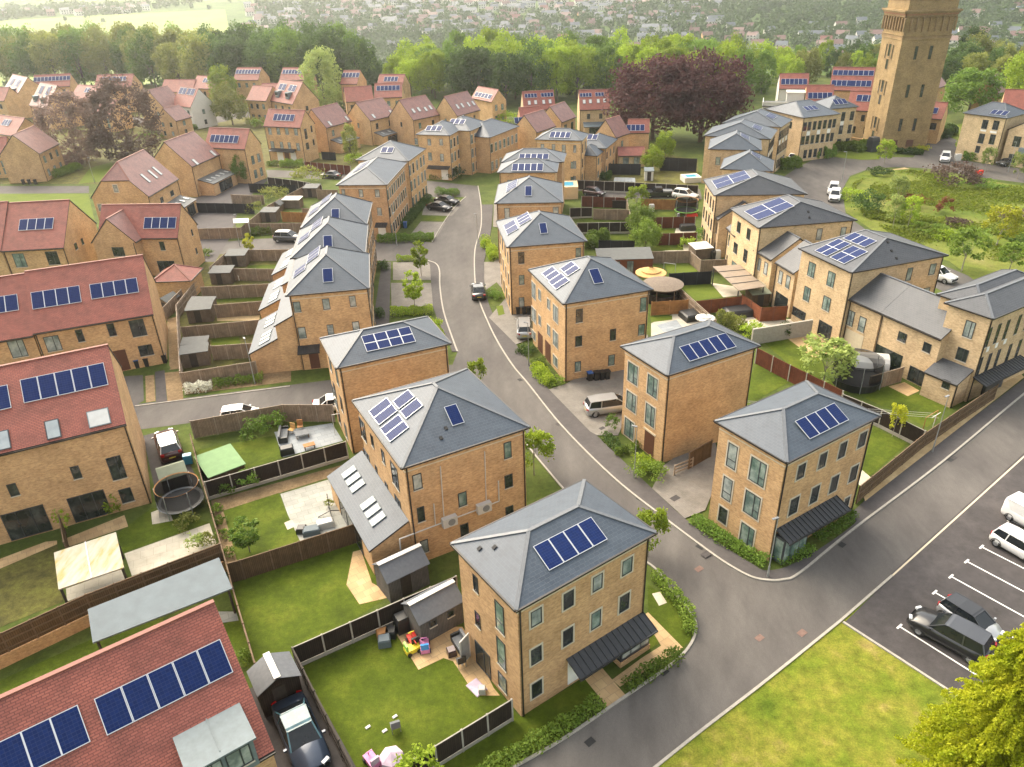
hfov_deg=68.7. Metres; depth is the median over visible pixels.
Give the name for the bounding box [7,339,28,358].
window
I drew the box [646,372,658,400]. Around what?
window
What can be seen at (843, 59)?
woodland tree
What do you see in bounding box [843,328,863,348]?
garage door
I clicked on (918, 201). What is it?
park tree
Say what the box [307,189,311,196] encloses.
door
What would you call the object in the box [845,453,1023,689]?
car park
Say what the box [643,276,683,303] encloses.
garden gazebo
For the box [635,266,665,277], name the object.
straw parasol
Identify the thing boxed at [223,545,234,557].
border plant
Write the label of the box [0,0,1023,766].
ground
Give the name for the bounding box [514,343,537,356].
flower bed plants
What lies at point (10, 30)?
woodland tree
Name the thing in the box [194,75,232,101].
red roof house
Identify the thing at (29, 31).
woodland tree
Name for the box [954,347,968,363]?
window
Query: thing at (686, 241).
garden shrub
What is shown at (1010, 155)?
window
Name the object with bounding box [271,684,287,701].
door
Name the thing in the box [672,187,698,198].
parked car
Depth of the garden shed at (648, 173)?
143.61 m
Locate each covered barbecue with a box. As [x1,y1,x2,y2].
[279,444,294,456]
[392,610,410,635]
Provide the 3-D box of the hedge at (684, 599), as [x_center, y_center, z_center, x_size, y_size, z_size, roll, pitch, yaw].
[10.894,14.135,49.305,1.628,1.140,5.623,-9,30,-13]
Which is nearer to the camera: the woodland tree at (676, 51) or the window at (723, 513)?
the window at (723, 513)
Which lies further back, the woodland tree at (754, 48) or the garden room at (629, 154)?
the woodland tree at (754, 48)
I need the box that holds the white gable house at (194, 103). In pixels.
[174,86,217,128]
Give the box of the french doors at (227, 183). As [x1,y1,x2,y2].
[219,177,232,191]
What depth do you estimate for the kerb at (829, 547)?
60.15 m
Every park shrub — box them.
[841,187,870,200]
[865,166,894,175]
[907,219,949,234]
[929,228,960,240]
[944,216,972,226]
[954,178,1009,189]
[995,207,1023,220]
[1008,233,1023,244]
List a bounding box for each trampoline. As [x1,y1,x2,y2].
[153,472,205,520]
[674,196,698,213]
[831,348,884,394]
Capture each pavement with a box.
[428,261,456,351]
[475,205,492,260]
[475,259,1023,578]
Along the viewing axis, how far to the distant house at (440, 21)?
810.12 m
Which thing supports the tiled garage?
on the garden at (184, 322)
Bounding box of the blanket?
[466,678,487,696]
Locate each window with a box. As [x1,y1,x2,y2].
[6,483,20,497]
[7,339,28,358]
[12,253,27,267]
[43,335,63,352]
[45,251,60,264]
[69,465,83,480]
[74,329,85,342]
[106,323,117,336]
[106,455,127,481]
[111,247,125,256]
[112,184,119,192]
[118,487,135,504]
[128,319,147,337]
[138,344,154,357]
[157,261,174,271]
[159,242,165,250]
[292,302,301,312]
[297,327,306,338]
[322,298,330,310]
[327,324,333,335]
[331,384,338,412]
[335,370,338,386]
[339,395,343,413]
[344,423,347,440]
[349,296,356,307]
[352,321,359,329]
[358,189,363,196]
[358,416,366,443]
[363,447,369,461]
[370,433,374,449]
[374,189,379,196]
[377,208,382,215]
[380,448,385,465]
[390,460,399,492]
[394,493,400,508]
[412,473,423,491]
[417,506,425,523]
[420,539,429,553]
[428,152,431,160]
[430,619,437,628]
[440,154,443,161]
[447,609,454,618]
[458,491,467,508]
[460,522,468,536]
[472,573,478,595]
[474,610,480,630]
[494,599,504,637]
[496,635,506,672]
[498,670,507,695]
[504,208,509,218]
[504,441,512,460]
[504,473,513,489]
[505,505,513,514]
[518,252,524,264]
[519,275,524,285]
[519,297,523,307]
[529,604,543,630]
[529,642,543,667]
[530,676,543,701]
[531,280,535,300]
[531,305,536,324]
[531,328,535,341]
[538,288,540,301]
[538,314,540,326]
[547,297,549,310]
[547,323,549,336]
[553,207,558,213]
[553,303,557,324]
[553,329,557,349]
[553,353,557,368]
[561,586,575,612]
[561,623,574,649]
[574,361,580,372]
[575,248,580,257]
[575,308,582,323]
[575,335,581,347]
[589,606,602,632]
[591,570,604,594]
[608,354,614,366]
[609,329,615,341]
[617,589,630,615]
[617,638,648,662]
[620,554,633,578]
[623,157,628,163]
[623,415,634,441]
[625,388,636,414]
[627,360,638,387]
[634,157,639,163]
[638,324,644,335]
[639,297,646,312]
[644,400,655,429]
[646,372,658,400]
[715,157,720,164]
[716,503,728,526]
[720,473,734,503]
[724,440,739,472]
[733,242,737,254]
[736,221,740,233]
[738,520,756,548]
[741,487,762,522]
[742,248,747,263]
[746,228,750,240]
[747,454,768,489]
[756,257,760,270]
[763,262,767,275]
[772,533,807,564]
[777,270,782,284]
[785,275,790,289]
[786,493,800,518]
[794,460,807,482]
[802,286,810,302]
[803,122,806,131]
[806,261,815,278]
[807,122,811,130]
[808,482,821,506]
[810,135,814,143]
[812,121,816,129]
[815,228,822,240]
[816,449,828,471]
[817,120,821,129]
[820,134,824,142]
[821,295,830,312]
[826,271,835,288]
[827,119,831,128]
[827,472,840,495]
[836,438,848,460]
[838,125,842,134]
[840,227,846,235]
[841,112,845,120]
[844,494,851,505]
[845,309,854,327]
[847,125,851,133]
[847,462,859,484]
[849,111,854,120]
[855,428,868,450]
[856,316,866,333]
[873,116,876,128]
[877,94,881,105]
[880,79,884,92]
[884,58,888,70]
[887,43,891,56]
[896,331,906,343]
[897,118,903,131]
[904,84,910,98]
[905,267,913,281]
[911,118,917,131]
[912,46,918,60]
[918,84,924,98]
[921,341,931,354]
[927,45,933,60]
[928,263,936,275]
[929,123,936,129]
[940,379,950,390]
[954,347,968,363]
[961,320,975,339]
[974,146,980,152]
[976,357,983,375]
[977,133,984,143]
[980,120,988,129]
[984,327,992,348]
[984,353,992,371]
[988,134,995,144]
[991,120,999,130]
[992,323,1001,344]
[993,349,1000,366]
[1001,319,1010,340]
[1004,343,1012,362]
[1008,154,1014,164]
[1011,136,1021,147]
[1013,314,1022,335]
[1014,339,1022,357]
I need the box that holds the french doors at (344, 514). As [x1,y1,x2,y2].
[338,498,363,555]
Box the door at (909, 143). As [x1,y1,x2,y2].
[905,140,913,146]
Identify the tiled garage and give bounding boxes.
[154,264,204,297]
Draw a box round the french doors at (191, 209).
[187,203,195,215]
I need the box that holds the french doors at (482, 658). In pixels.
[474,639,490,679]
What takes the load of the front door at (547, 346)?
in the brick house at (588, 313)
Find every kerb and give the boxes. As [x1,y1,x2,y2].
[135,386,289,406]
[428,260,457,350]
[432,197,465,241]
[474,186,1023,581]
[513,442,696,766]
[653,575,892,766]
[842,621,960,700]
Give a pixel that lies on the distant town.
(750, 35)
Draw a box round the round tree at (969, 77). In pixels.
[940,67,1006,112]
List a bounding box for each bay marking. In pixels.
[896,624,975,673]
[948,574,1023,616]
[964,559,1023,591]
[979,545,1023,568]
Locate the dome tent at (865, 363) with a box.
[855,353,889,371]
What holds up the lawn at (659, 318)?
on the ground at (542, 482)
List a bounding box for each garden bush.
[135,131,163,139]
[249,118,264,126]
[332,101,345,108]
[392,742,443,766]
[411,91,429,97]
[496,110,517,122]
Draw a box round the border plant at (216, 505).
[209,502,222,511]
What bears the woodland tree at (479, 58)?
on the ground at (542, 482)
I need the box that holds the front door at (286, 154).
[284,152,289,159]
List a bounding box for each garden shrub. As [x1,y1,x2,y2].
[172,511,201,533]
[203,248,213,255]
[217,483,235,494]
[234,468,259,485]
[235,648,251,664]
[238,417,268,441]
[245,201,267,212]
[256,409,286,430]
[257,185,289,198]
[678,236,695,247]
[695,227,703,238]
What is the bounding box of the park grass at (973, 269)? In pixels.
[842,169,1023,279]
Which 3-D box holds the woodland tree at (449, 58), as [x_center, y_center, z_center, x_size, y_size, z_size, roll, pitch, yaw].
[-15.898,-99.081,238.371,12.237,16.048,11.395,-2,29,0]
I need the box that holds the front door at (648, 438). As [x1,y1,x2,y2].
[644,430,653,456]
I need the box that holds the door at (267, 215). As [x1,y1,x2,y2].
[265,213,270,221]
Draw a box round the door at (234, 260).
[231,256,237,266]
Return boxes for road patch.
[695,565,703,571]
[755,634,764,641]
[797,629,807,636]
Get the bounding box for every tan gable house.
[0,125,65,183]
[5,74,37,117]
[29,82,84,129]
[90,149,197,220]
[142,85,175,129]
[154,131,237,196]
[157,104,193,138]
[270,79,319,112]
[308,102,360,153]
[347,97,397,145]
[388,95,439,144]
[436,91,480,121]
[516,109,555,148]
[545,101,576,128]
[595,115,630,163]
[936,77,945,100]
[970,74,1004,109]
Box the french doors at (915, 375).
[907,365,924,386]
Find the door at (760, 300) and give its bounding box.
[757,295,763,306]
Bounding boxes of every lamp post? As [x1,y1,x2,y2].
[243,337,255,383]
[524,322,528,365]
[631,425,637,477]
[767,516,778,576]
[931,395,949,451]
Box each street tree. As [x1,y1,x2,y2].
[401,270,423,307]
[410,240,428,275]
[430,316,444,333]
[467,357,487,379]
[525,426,555,474]
[637,506,671,555]
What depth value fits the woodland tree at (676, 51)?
214.22 m
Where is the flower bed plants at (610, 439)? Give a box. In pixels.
[598,431,627,455]
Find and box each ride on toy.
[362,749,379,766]
[403,640,420,657]
[405,630,419,644]
[419,637,430,654]
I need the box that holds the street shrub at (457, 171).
[446,167,465,178]
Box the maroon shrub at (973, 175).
[922,159,986,186]
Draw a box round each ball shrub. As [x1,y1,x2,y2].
[614,446,622,454]
[621,444,628,452]
[628,442,638,450]
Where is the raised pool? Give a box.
[564,180,577,198]
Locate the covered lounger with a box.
[303,524,320,537]
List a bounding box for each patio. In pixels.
[0,540,56,567]
[66,570,124,600]
[67,515,127,545]
[125,523,215,575]
[151,510,172,523]
[274,423,342,456]
[281,480,346,540]
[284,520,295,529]
[346,550,386,603]
[397,627,499,695]
[651,314,699,335]
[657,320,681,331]
[665,244,688,250]
[675,228,694,232]
[711,283,741,296]
[716,312,792,326]
[789,336,834,356]
[859,470,869,484]
[889,382,918,395]
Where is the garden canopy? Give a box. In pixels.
[233,218,251,235]
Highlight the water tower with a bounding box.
[862,0,962,151]
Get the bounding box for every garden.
[0,84,418,197]
[180,254,277,371]
[599,153,697,184]
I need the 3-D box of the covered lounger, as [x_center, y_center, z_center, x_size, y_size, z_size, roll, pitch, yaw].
[-15.217,11.141,56.852,1.300,0.500,0.800,-9,30,-13]
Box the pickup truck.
[645,186,672,197]
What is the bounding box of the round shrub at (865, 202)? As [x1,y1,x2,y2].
[850,188,885,210]
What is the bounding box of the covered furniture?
[679,223,695,230]
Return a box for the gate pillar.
[953,153,961,160]
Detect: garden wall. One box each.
[0,561,226,669]
[751,319,812,343]
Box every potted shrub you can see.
[50,509,70,527]
[101,494,120,514]
[183,531,203,551]
[196,531,216,546]
[324,498,333,505]
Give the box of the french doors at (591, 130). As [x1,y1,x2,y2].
[589,127,598,133]
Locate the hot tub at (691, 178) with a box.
[680,173,701,182]
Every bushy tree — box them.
[206,63,237,102]
[209,81,249,124]
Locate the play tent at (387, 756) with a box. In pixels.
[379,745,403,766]
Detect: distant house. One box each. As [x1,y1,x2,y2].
[254,16,263,24]
[340,15,347,22]
[368,4,381,9]
[368,23,376,28]
[421,28,431,35]
[430,20,443,23]
[461,28,477,33]
[463,7,476,12]
[490,4,497,10]
[500,21,509,25]
[518,24,528,30]
[528,0,535,7]
[570,22,579,29]
[583,3,597,8]
[590,6,597,10]
[633,16,649,24]
[662,28,672,32]
[701,31,712,39]
[707,15,723,23]
[797,30,818,40]
[815,40,829,45]
[820,35,832,39]
[833,44,845,51]
[855,31,868,40]
[971,9,984,18]
[1007,26,1021,36]
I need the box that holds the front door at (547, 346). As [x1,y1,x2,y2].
[545,339,550,363]
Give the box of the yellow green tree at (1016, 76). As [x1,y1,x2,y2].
[1000,51,1023,88]
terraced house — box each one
[248,245,375,373]
[258,216,373,318]
[271,193,376,284]
[335,157,408,239]
[356,140,427,207]
[414,120,460,179]
[450,115,482,174]
[474,118,519,173]
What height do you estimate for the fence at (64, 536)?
1.940 m
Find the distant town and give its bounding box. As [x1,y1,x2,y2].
[1,0,1023,64]
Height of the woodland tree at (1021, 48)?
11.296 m
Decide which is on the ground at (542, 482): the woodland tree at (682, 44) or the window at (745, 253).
the woodland tree at (682, 44)
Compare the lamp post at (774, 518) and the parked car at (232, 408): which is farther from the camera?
the parked car at (232, 408)
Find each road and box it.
[0,186,88,193]
[30,112,249,123]
[134,363,474,428]
[192,179,266,261]
[220,170,1023,766]
[584,189,701,198]
[785,157,1023,290]
[913,137,957,159]
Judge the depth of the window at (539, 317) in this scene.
80.34 m
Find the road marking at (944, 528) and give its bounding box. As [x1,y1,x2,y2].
[892,456,1023,575]
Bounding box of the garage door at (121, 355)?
[112,349,130,370]
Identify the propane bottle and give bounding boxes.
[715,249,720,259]
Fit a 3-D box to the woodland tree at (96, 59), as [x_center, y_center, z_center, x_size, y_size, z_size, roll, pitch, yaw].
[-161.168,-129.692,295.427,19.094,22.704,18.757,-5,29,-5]
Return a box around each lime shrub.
[245,115,264,125]
[289,164,327,180]
[344,152,361,162]
[737,319,765,337]
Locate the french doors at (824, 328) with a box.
[817,319,831,339]
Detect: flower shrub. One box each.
[547,374,565,386]
[604,412,619,429]
[624,456,669,482]
[631,451,653,474]
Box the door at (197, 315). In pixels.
[193,311,201,322]
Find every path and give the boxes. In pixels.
[155,370,166,401]
[217,315,259,320]
[219,612,237,622]
[375,262,390,325]
[585,668,624,706]
[612,613,682,685]
[652,592,666,605]
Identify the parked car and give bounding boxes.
[152,428,183,462]
[220,403,258,414]
[271,690,330,766]
[273,229,297,242]
[312,393,335,410]
[320,170,341,178]
[426,200,452,211]
[434,194,459,205]
[470,283,485,299]
[515,317,531,338]
[582,186,605,196]
[583,392,622,417]
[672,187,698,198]
[827,181,839,194]
[828,187,841,201]
[907,605,996,663]
[936,592,1003,641]
[938,265,957,283]
[939,150,951,162]
[989,522,1023,560]
[995,158,1011,166]
[1001,491,1023,525]
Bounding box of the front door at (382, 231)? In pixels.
[378,228,385,238]
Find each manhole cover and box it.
[670,495,679,500]
[700,550,710,557]
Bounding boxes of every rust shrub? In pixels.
[890,192,933,204]
[933,196,954,211]
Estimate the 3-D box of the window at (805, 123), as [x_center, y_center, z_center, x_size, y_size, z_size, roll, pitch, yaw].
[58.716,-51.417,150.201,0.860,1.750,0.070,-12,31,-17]
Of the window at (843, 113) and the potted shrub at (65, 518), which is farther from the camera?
the window at (843, 113)
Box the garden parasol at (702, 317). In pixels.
[696,313,714,321]
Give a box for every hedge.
[50,162,82,177]
[182,380,211,393]
[212,370,263,389]
[249,225,274,235]
[266,160,278,166]
[279,158,303,166]
[374,307,384,318]
[376,231,433,243]
[377,259,389,270]
[390,303,432,317]
[396,254,415,261]
[400,193,432,226]
[434,186,459,195]
[476,692,606,766]
[479,233,490,247]
[485,242,498,260]
[486,287,504,300]
[529,360,556,385]
[531,354,545,365]
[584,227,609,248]
[599,169,611,180]
[620,645,685,693]
[650,567,697,635]
[689,513,773,566]
[715,308,747,331]
[777,542,816,566]
[780,155,802,169]
[812,508,859,541]
[817,144,837,158]
[835,138,867,152]
[894,147,923,154]
[940,123,958,139]
[963,150,977,160]
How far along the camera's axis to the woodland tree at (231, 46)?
255.11 m
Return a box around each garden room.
[595,247,653,274]
[617,146,644,166]
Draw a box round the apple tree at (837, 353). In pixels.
[797,331,859,381]
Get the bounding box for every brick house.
[319,316,451,453]
[327,368,530,574]
[450,479,657,716]
[494,175,563,262]
[495,210,587,314]
[497,158,558,182]
[501,148,566,213]
[528,256,653,381]
[534,128,588,180]
[584,143,603,180]
[587,133,617,171]
[620,319,760,462]
[700,169,807,249]
[701,119,777,182]
[707,130,761,177]
[708,380,881,564]
[720,149,774,174]
[722,109,792,172]
[727,195,857,277]
[763,99,839,160]
[791,229,948,347]
[815,95,858,146]
[919,269,1023,407]
[955,101,1023,167]
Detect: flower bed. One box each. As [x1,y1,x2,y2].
[211,465,341,510]
[213,508,236,562]
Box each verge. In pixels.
[0,194,94,219]
[78,162,112,183]
[184,371,290,393]
[659,596,966,766]
[831,150,879,159]
[864,374,1023,500]
[951,123,962,140]
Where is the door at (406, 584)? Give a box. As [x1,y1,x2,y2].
[400,574,412,596]
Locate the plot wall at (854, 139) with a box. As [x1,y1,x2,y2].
[851,137,861,140]
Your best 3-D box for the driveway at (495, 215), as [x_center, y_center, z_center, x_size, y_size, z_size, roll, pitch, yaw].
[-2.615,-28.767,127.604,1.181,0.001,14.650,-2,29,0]
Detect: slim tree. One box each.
[228,155,246,178]
[340,122,358,158]
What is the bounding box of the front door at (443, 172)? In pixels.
[441,170,447,179]
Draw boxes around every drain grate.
[584,737,595,746]
[838,542,846,547]
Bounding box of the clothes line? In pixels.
[747,402,934,417]
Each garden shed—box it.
[155,460,190,494]
[160,291,179,306]
[179,342,210,368]
[180,335,211,354]
[184,301,215,322]
[187,296,216,314]
[194,444,245,480]
[208,265,234,284]
[224,248,250,266]
[246,651,302,717]
[259,207,280,221]
[274,200,283,211]
[281,196,303,208]
[302,184,320,197]
[372,543,429,602]
[401,579,463,640]
[612,195,628,207]
[644,167,653,180]
[688,241,713,258]
[745,287,771,306]
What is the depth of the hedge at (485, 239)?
112.73 m
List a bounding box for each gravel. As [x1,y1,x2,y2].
[145,375,154,401]
[165,371,182,400]
[167,317,178,369]
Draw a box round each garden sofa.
[277,425,288,443]
[450,628,464,654]
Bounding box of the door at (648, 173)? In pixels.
[647,172,650,180]
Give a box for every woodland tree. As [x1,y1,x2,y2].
[0,25,24,77]
[0,33,28,82]
[3,23,19,74]
[3,28,53,77]
[13,28,57,76]
[14,23,34,34]
[18,29,57,71]
[23,31,75,74]
[50,22,70,33]
[51,25,86,83]
[55,27,96,84]
[67,25,107,82]
[77,24,126,75]
[83,20,109,37]
[88,22,114,72]
[103,20,124,70]
[108,21,135,36]
[108,25,147,75]
[116,22,135,73]
[119,30,158,84]
[124,24,174,87]
[136,22,157,79]
[144,22,162,80]
[149,27,183,77]
[150,42,186,83]
[162,25,189,54]
[164,20,182,36]
[175,27,214,78]
[178,31,217,78]
[180,27,214,37]
[197,22,213,34]
[201,32,252,74]
[204,36,239,78]
[211,28,238,36]
[213,38,256,76]
[223,19,239,31]
[233,23,270,62]
[240,20,264,31]
[240,30,265,40]
[240,32,281,82]
[255,28,281,80]
[263,24,302,82]
[263,26,297,65]
[273,18,294,30]
[275,24,304,69]
[291,29,336,89]
[294,20,319,41]
[306,18,329,34]
[307,25,336,67]
[309,24,356,91]
[321,21,345,83]
[329,20,355,49]
[338,28,376,81]
[341,33,374,84]
[341,36,377,68]
[367,69,380,88]
[375,59,383,74]
[382,54,411,78]
[382,62,394,73]
[390,37,413,77]
[393,57,425,96]
[404,42,433,58]
[411,46,448,92]
[412,48,448,97]
[419,34,436,49]
[442,28,469,55]
[442,36,458,90]
[443,47,480,93]
[447,45,473,95]
[453,46,500,93]
[463,32,486,78]
[471,44,495,85]
[474,25,501,45]
[480,51,532,105]
[483,28,516,93]
[499,39,533,99]
[504,31,527,50]
[508,36,552,95]
[513,37,540,89]
[528,32,548,51]
[533,38,564,92]
[535,44,577,100]
[545,35,570,48]
[555,45,603,98]
[557,28,580,45]
[560,39,583,94]
[573,43,592,88]
[584,44,606,88]
[585,34,613,50]
[589,42,622,95]
[598,38,622,83]
[600,42,634,90]
[608,26,633,47]
[617,42,644,60]
[632,45,657,86]
[635,37,651,57]
[641,33,658,55]
[643,36,672,88]
[648,44,689,87]
[662,33,696,50]
[669,38,685,53]
[676,40,695,52]
[684,50,715,82]
[688,37,719,48]
[690,38,720,52]
[700,42,721,100]
[708,41,740,101]
[717,38,730,49]
[720,39,743,70]
[731,30,749,56]
[732,44,758,97]
[744,50,766,87]
[747,41,765,73]
[753,48,777,93]
[754,39,776,71]
[772,46,794,70]
[774,52,794,78]
[783,55,806,72]
[792,48,809,71]
[793,44,806,57]
[801,48,824,82]
[806,46,822,75]
[818,39,835,70]
[823,49,840,77]
[833,46,848,66]
[835,50,852,66]
[847,38,860,53]
[849,50,863,66]
[854,42,875,66]
[855,52,877,76]
[866,42,880,57]
[941,52,961,82]
[945,46,966,64]
[953,38,984,76]
[957,24,988,47]
[960,51,991,81]
[965,29,994,58]
[988,45,1008,73]
[989,38,1002,51]
[989,39,1017,65]
[990,54,1017,81]
[1013,45,1023,57]
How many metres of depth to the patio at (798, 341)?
82.29 m
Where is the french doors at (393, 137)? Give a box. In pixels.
[388,134,397,141]
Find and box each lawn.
[0,544,62,626]
[0,617,163,693]
[118,507,209,552]
[131,362,170,375]
[197,435,281,475]
[211,337,240,345]
[217,297,262,301]
[223,493,299,559]
[223,619,252,666]
[226,544,383,668]
[248,265,275,268]
[303,635,519,766]
[421,216,448,220]
[445,680,597,766]
[496,305,504,315]
[579,218,626,221]
[593,207,610,208]
[608,235,630,239]
[640,211,677,216]
[646,635,658,651]
[648,585,690,646]
[650,315,671,321]
[653,245,682,250]
[661,228,673,231]
[665,263,698,272]
[683,284,721,300]
[747,365,787,402]
[765,339,846,392]
[855,385,947,426]
[862,427,906,475]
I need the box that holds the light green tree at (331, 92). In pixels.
[296,45,342,106]
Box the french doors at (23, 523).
[0,504,52,540]
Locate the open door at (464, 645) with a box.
[459,633,470,665]
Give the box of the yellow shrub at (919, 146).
[912,144,931,149]
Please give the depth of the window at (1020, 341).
71.73 m
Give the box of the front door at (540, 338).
[538,331,542,353]
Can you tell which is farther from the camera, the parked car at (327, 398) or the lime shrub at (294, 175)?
the lime shrub at (294, 175)
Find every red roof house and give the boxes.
[0,87,25,117]
[0,115,37,138]
[0,136,8,177]
[0,201,10,275]
[0,273,41,364]
[0,343,151,544]
[0,599,276,766]
[1,199,97,273]
[24,254,167,370]
[33,73,77,94]
[72,84,117,99]
[91,203,204,275]
[94,99,134,131]
[95,73,142,111]
[162,79,195,94]
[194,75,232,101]
[206,127,266,183]
[234,67,269,102]
[246,85,274,121]
[262,83,277,87]
[263,109,318,162]
[279,67,317,96]
[340,70,366,109]
[343,85,373,113]
[374,82,404,109]
[377,74,410,97]
[472,86,506,121]
[514,106,539,123]
[520,90,554,110]
[577,89,609,133]
[627,118,649,151]
[775,73,808,100]
[804,84,833,100]
[830,67,875,100]
[848,91,871,137]
[927,101,947,143]
[1001,89,1023,109]
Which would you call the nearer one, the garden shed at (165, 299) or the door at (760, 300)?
the door at (760, 300)
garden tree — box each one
[228,516,259,551]
[624,200,656,234]
[625,183,649,205]
[628,215,662,246]
[640,144,665,167]
[655,131,675,157]
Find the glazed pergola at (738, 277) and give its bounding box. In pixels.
[712,264,764,296]
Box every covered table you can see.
[678,308,698,322]
[721,304,752,316]
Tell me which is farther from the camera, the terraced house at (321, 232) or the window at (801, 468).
the terraced house at (321, 232)
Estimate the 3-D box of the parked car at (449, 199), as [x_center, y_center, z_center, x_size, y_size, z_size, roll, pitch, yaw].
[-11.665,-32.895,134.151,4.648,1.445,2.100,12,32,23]
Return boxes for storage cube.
[446,645,456,657]
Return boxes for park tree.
[876,138,896,163]
[885,192,907,224]
[889,174,910,197]
[900,195,924,224]
[946,225,993,270]
[981,146,997,169]
[981,204,1023,244]
[996,240,1023,268]
[1011,151,1023,178]
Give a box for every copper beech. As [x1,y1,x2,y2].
[601,53,707,139]
[656,46,754,141]
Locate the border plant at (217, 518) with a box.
[214,514,226,524]
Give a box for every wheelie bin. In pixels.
[133,360,139,368]
[142,358,148,366]
[160,353,167,363]
[182,452,192,464]
[516,307,519,314]
[522,306,525,314]
[526,306,530,314]
[586,370,593,380]
[593,370,599,380]
[599,369,605,379]
[604,369,610,379]
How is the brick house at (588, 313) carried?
on the ground at (542, 482)
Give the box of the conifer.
[894,622,1023,766]
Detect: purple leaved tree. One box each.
[31,86,102,164]
[82,71,164,161]
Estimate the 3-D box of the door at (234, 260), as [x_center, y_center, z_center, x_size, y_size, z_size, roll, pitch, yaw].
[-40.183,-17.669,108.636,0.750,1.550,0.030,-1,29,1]
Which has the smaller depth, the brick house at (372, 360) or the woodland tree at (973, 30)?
the brick house at (372, 360)
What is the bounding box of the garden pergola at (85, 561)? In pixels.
[54,532,126,602]
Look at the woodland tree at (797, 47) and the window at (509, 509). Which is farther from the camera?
the woodland tree at (797, 47)
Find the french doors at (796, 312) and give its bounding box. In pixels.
[792,306,805,319]
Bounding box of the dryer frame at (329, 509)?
[318,495,339,520]
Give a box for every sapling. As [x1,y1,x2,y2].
[242,232,253,249]
[889,402,907,435]
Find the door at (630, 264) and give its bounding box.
[627,261,633,272]
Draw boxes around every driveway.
[124,375,143,405]
[143,429,194,488]
[249,676,355,766]
[391,283,432,305]
[393,262,430,279]
[411,221,445,236]
[422,206,458,215]
[484,262,496,289]
[489,298,530,343]
[493,204,496,226]
[494,258,501,287]
[549,335,647,434]
[652,442,716,517]
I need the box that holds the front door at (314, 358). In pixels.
[309,353,320,368]
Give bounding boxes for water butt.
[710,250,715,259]
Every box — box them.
[316,517,334,529]
[375,626,387,639]
[378,633,390,648]
[478,685,485,694]
[866,136,879,151]
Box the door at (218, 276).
[215,274,222,284]
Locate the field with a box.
[0,9,227,85]
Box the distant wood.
[0,0,1023,85]
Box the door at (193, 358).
[188,354,198,366]
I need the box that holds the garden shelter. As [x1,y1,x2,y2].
[88,558,235,649]
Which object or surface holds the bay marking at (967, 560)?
on the car park
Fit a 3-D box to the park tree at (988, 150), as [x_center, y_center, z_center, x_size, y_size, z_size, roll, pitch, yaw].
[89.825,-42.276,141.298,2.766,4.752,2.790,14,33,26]
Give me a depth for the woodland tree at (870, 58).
238.84 m
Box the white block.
[762,90,805,109]
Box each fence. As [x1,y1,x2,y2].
[0,543,224,655]
[58,514,68,548]
[162,289,182,320]
[175,281,198,372]
[179,361,257,388]
[180,319,258,338]
[189,404,334,438]
[189,434,255,663]
[196,203,254,213]
[198,227,242,238]
[200,283,268,298]
[204,441,348,499]
[209,252,226,269]
[210,343,251,360]
[214,301,261,317]
[225,524,356,582]
[230,194,261,205]
[231,194,264,204]
[233,268,273,280]
[240,186,303,237]
[248,183,296,193]
[248,249,288,260]
[249,223,301,233]
[267,177,321,189]
[281,212,306,222]
[291,646,353,766]
[292,575,457,665]
[302,208,308,212]
[304,162,350,174]
[316,189,337,198]
[321,151,335,159]
[412,698,513,766]
[570,207,592,218]
[574,180,698,193]
[577,222,630,233]
[581,196,625,207]
[593,209,629,219]
[598,240,634,247]
[608,163,640,174]
[626,200,630,220]
[640,199,675,209]
[650,216,695,228]
[651,299,688,315]
[652,250,691,263]
[658,232,697,244]
[660,158,696,171]
[669,271,711,284]
[673,457,693,475]
[676,289,716,321]
[687,439,712,468]
[689,251,726,272]
[696,296,741,312]
[741,294,787,321]
[754,348,843,395]
[842,394,925,443]
[855,384,998,503]
[880,366,904,387]
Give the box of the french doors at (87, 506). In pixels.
[66,489,110,522]
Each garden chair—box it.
[288,422,295,432]
[296,419,302,428]
[390,719,400,733]
[456,656,466,666]
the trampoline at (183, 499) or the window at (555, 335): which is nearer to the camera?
the trampoline at (183, 499)
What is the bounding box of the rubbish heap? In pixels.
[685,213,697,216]
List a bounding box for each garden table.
[295,429,308,439]
[303,441,314,450]
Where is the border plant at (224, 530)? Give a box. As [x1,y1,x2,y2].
[215,528,229,538]
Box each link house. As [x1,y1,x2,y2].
[710,200,747,257]
[724,225,734,258]
[753,231,803,302]
[771,240,812,317]
[842,273,910,351]
[874,284,951,386]
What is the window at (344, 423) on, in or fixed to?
in the brick house at (372, 360)
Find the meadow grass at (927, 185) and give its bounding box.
[852,169,1023,260]
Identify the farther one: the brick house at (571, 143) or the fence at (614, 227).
the brick house at (571, 143)
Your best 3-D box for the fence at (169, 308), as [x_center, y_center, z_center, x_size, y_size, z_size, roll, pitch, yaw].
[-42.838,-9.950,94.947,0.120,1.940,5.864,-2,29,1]

